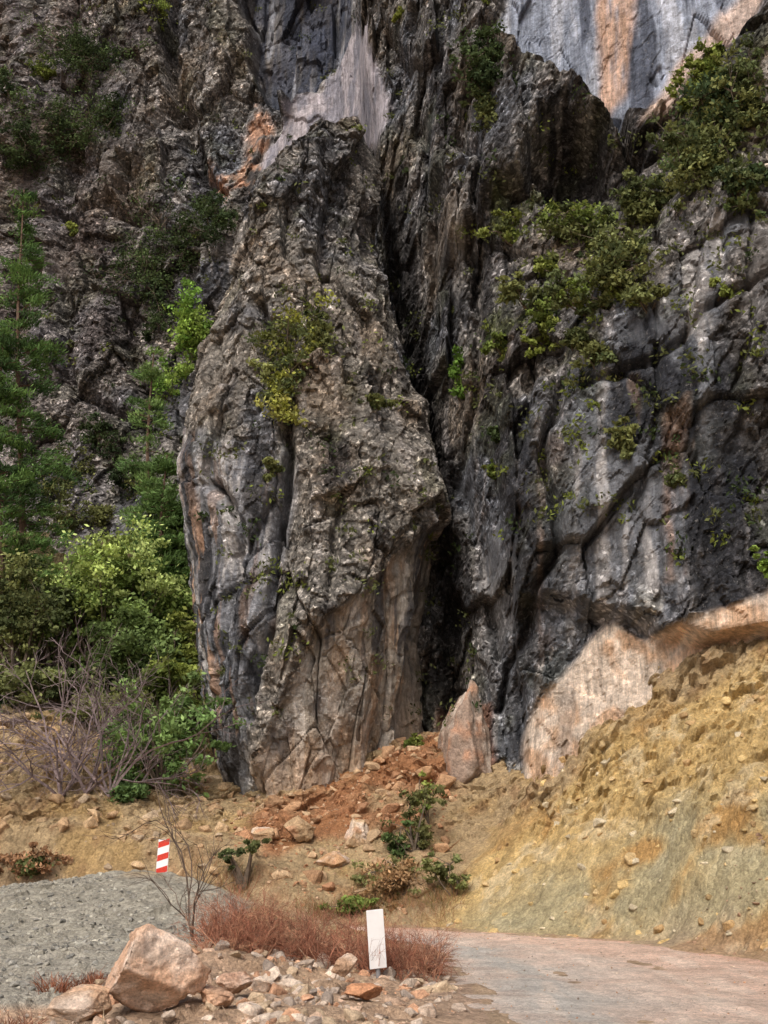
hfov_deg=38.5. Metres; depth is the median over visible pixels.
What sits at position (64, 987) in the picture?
dry grass
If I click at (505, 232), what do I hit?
shrub
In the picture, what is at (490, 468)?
shrub
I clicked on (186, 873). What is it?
dead sapling
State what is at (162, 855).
hazard marker sign
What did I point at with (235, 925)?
dry brush
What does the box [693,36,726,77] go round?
shrub
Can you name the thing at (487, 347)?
shrub
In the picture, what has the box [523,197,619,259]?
shrub
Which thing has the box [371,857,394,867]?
boulder
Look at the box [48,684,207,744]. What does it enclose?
shrub
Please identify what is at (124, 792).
shrub
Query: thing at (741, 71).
shrub
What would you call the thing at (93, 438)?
shrub
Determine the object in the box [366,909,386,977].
delineator post
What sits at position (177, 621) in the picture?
shrub
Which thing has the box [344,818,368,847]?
boulder
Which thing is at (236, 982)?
boulder
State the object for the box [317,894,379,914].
shrub
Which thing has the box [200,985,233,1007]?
boulder
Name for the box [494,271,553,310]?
shrub
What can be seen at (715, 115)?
shrub
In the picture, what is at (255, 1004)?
rubble
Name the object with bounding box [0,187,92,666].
pine tree
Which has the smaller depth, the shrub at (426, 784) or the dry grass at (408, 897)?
the dry grass at (408, 897)
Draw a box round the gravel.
[0,872,199,1000]
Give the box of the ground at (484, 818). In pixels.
[0,532,767,1023]
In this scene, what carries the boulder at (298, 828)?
on the ground at (484, 818)
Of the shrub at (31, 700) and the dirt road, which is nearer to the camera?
the dirt road
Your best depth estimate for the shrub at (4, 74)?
59.92 m
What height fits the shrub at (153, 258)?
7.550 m
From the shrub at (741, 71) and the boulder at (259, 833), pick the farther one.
the shrub at (741, 71)
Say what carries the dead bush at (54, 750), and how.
on the ground at (484, 818)
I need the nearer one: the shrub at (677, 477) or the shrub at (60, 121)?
the shrub at (677, 477)
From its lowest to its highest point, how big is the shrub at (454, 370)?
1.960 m
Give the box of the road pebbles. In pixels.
[437,932,765,1023]
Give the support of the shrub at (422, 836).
on the ground at (484, 818)
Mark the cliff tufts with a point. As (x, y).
(522, 434)
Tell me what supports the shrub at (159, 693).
on the ground at (484, 818)
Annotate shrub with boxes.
[0,64,42,112]
[0,84,98,185]
[0,107,45,170]
[0,647,123,707]
[0,666,79,714]
[0,841,72,878]
[13,6,156,91]
[24,52,56,81]
[34,442,95,514]
[38,480,116,531]
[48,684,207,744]
[61,220,78,236]
[67,88,144,144]
[75,407,131,458]
[81,170,227,308]
[93,633,252,797]
[104,769,159,804]
[106,441,154,500]
[129,651,208,753]
[137,0,171,30]
[138,274,191,342]
[149,356,187,402]
[161,277,214,385]
[161,606,201,751]
[166,188,238,248]
[215,838,271,891]
[241,288,344,393]
[246,347,311,426]
[262,455,284,482]
[303,298,335,351]
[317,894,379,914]
[348,851,449,910]
[358,392,398,410]
[379,784,447,861]
[392,6,403,23]
[403,733,424,747]
[415,850,471,895]
[417,769,437,824]
[436,500,447,518]
[447,344,464,400]
[448,19,517,102]
[458,81,498,132]
[474,203,529,246]
[477,331,507,370]
[480,458,496,479]
[486,425,499,443]
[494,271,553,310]
[519,297,560,358]
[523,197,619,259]
[532,249,572,277]
[539,263,637,316]
[559,325,589,351]
[561,219,666,312]
[563,340,622,388]
[603,415,639,459]
[606,158,674,231]
[620,277,670,313]
[645,112,745,215]
[655,49,767,190]
[663,52,727,122]
[664,471,686,488]
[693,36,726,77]
[706,29,767,154]
[709,156,767,217]
[709,276,733,301]
[747,545,767,578]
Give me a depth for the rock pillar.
33.16 m
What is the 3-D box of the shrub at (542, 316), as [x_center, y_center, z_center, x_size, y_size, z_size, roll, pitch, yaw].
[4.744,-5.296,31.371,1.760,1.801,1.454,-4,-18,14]
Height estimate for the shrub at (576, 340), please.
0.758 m
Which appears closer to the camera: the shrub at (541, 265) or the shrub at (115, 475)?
the shrub at (541, 265)
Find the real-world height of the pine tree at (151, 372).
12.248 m
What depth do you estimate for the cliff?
34.58 m
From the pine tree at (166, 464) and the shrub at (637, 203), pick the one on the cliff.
the shrub at (637, 203)
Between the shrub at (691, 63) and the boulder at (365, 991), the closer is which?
the boulder at (365, 991)
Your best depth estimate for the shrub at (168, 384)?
50.38 m
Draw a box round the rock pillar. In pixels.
[176,116,451,797]
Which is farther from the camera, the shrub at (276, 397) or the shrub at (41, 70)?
the shrub at (41, 70)
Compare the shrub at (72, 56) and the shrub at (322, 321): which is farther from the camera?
the shrub at (72, 56)
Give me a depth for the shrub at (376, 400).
33.52 m
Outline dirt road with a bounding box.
[346,925,767,1023]
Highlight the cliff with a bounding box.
[0,0,767,781]
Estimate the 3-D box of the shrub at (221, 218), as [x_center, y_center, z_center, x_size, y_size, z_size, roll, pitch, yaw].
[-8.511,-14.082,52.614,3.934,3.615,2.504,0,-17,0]
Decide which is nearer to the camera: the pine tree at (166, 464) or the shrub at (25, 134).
the pine tree at (166, 464)
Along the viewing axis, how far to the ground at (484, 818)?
23.33 m
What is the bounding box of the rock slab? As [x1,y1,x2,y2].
[438,680,491,783]
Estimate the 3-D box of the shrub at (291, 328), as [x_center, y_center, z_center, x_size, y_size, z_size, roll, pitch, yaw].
[-2.848,-5.062,34.227,3.326,3.147,2.501,0,-17,0]
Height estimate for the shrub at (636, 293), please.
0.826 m
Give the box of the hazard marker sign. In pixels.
[156,838,169,872]
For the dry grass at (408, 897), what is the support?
on the ground at (484, 818)
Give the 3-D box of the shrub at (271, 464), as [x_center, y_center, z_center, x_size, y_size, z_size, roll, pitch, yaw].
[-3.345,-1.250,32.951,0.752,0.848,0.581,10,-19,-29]
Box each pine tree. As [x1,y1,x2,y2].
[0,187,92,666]
[0,324,71,666]
[109,345,186,599]
[135,454,193,647]
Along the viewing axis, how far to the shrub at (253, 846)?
25.55 m
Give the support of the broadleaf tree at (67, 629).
on the ground at (484, 818)
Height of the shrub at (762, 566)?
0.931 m
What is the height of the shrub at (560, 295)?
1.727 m
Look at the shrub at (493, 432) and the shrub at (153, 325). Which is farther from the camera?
the shrub at (153, 325)
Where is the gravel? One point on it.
(93, 924)
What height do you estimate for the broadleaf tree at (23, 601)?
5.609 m
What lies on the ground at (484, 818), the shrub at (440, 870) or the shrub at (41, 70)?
the shrub at (440, 870)
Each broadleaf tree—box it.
[0,533,84,701]
[5,562,114,671]
[8,512,193,693]
[59,592,193,730]
[123,462,189,643]
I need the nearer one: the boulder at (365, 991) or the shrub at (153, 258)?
the boulder at (365, 991)
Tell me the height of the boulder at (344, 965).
0.244 m
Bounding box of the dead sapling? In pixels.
[87,734,250,941]
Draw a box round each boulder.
[46,984,112,1023]
[103,923,211,1012]
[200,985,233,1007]
[215,971,253,993]
[250,827,274,844]
[284,815,314,841]
[292,985,311,994]
[315,851,349,867]
[331,953,356,976]
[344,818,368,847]
[344,983,382,999]
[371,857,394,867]
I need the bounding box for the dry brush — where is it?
[165,865,468,981]
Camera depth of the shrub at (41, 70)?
62.22 m
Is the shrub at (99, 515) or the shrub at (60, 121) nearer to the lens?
the shrub at (99, 515)
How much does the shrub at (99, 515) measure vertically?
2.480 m
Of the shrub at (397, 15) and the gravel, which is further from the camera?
the shrub at (397, 15)
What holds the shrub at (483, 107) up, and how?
on the cliff
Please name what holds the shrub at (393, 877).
on the ground at (484, 818)
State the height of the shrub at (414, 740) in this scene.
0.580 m
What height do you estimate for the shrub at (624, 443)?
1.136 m
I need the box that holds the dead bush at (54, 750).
[0,611,269,821]
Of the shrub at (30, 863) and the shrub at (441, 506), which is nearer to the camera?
the shrub at (30, 863)
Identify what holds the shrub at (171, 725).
on the ground at (484, 818)
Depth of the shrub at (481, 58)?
35.23 m
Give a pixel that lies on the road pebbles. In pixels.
(589, 974)
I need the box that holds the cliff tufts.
[2,0,767,731]
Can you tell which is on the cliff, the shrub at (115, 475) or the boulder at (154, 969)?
the shrub at (115, 475)
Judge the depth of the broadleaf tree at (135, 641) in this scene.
34.05 m
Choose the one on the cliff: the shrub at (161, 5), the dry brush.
the shrub at (161, 5)
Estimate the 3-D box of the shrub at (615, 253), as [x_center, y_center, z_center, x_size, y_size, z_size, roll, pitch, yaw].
[6.497,-6.650,29.149,3.533,2.716,2.055,0,-17,0]
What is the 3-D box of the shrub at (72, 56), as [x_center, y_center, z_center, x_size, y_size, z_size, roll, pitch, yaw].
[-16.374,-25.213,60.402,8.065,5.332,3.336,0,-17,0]
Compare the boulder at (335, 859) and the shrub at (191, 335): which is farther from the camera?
the shrub at (191, 335)
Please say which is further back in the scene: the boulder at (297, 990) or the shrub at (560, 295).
the shrub at (560, 295)
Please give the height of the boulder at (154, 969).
0.738 m
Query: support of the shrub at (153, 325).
on the cliff
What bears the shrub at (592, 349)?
on the cliff
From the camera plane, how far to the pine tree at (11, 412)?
37.07 m
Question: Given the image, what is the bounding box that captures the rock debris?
[0,666,767,956]
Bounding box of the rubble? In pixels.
[0,929,469,1023]
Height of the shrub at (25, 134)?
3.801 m
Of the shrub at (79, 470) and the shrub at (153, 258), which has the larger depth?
the shrub at (153, 258)
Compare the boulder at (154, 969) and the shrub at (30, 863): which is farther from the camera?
the shrub at (30, 863)
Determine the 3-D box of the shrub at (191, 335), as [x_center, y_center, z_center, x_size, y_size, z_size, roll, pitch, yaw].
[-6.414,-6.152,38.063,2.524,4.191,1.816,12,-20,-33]
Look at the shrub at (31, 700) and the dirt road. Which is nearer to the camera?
the dirt road
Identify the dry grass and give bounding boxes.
[0,965,108,1023]
[172,836,479,926]
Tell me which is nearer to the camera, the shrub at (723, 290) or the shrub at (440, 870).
the shrub at (440, 870)
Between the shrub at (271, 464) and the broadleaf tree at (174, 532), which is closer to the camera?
the shrub at (271, 464)
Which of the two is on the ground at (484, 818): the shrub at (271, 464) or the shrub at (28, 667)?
the shrub at (28, 667)
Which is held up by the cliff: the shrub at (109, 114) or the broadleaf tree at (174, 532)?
the shrub at (109, 114)
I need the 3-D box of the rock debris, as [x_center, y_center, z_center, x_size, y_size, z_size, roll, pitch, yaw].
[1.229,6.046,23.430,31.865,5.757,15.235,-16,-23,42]
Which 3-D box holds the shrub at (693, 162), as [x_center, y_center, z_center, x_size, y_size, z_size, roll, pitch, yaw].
[8.255,-9.184,28.726,2.962,2.786,1.822,0,-17,0]
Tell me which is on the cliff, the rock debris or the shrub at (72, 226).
the shrub at (72, 226)
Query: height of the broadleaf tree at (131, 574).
6.643 m
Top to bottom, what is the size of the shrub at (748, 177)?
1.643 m
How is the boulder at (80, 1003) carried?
on the ground at (484, 818)
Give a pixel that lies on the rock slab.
(464, 745)

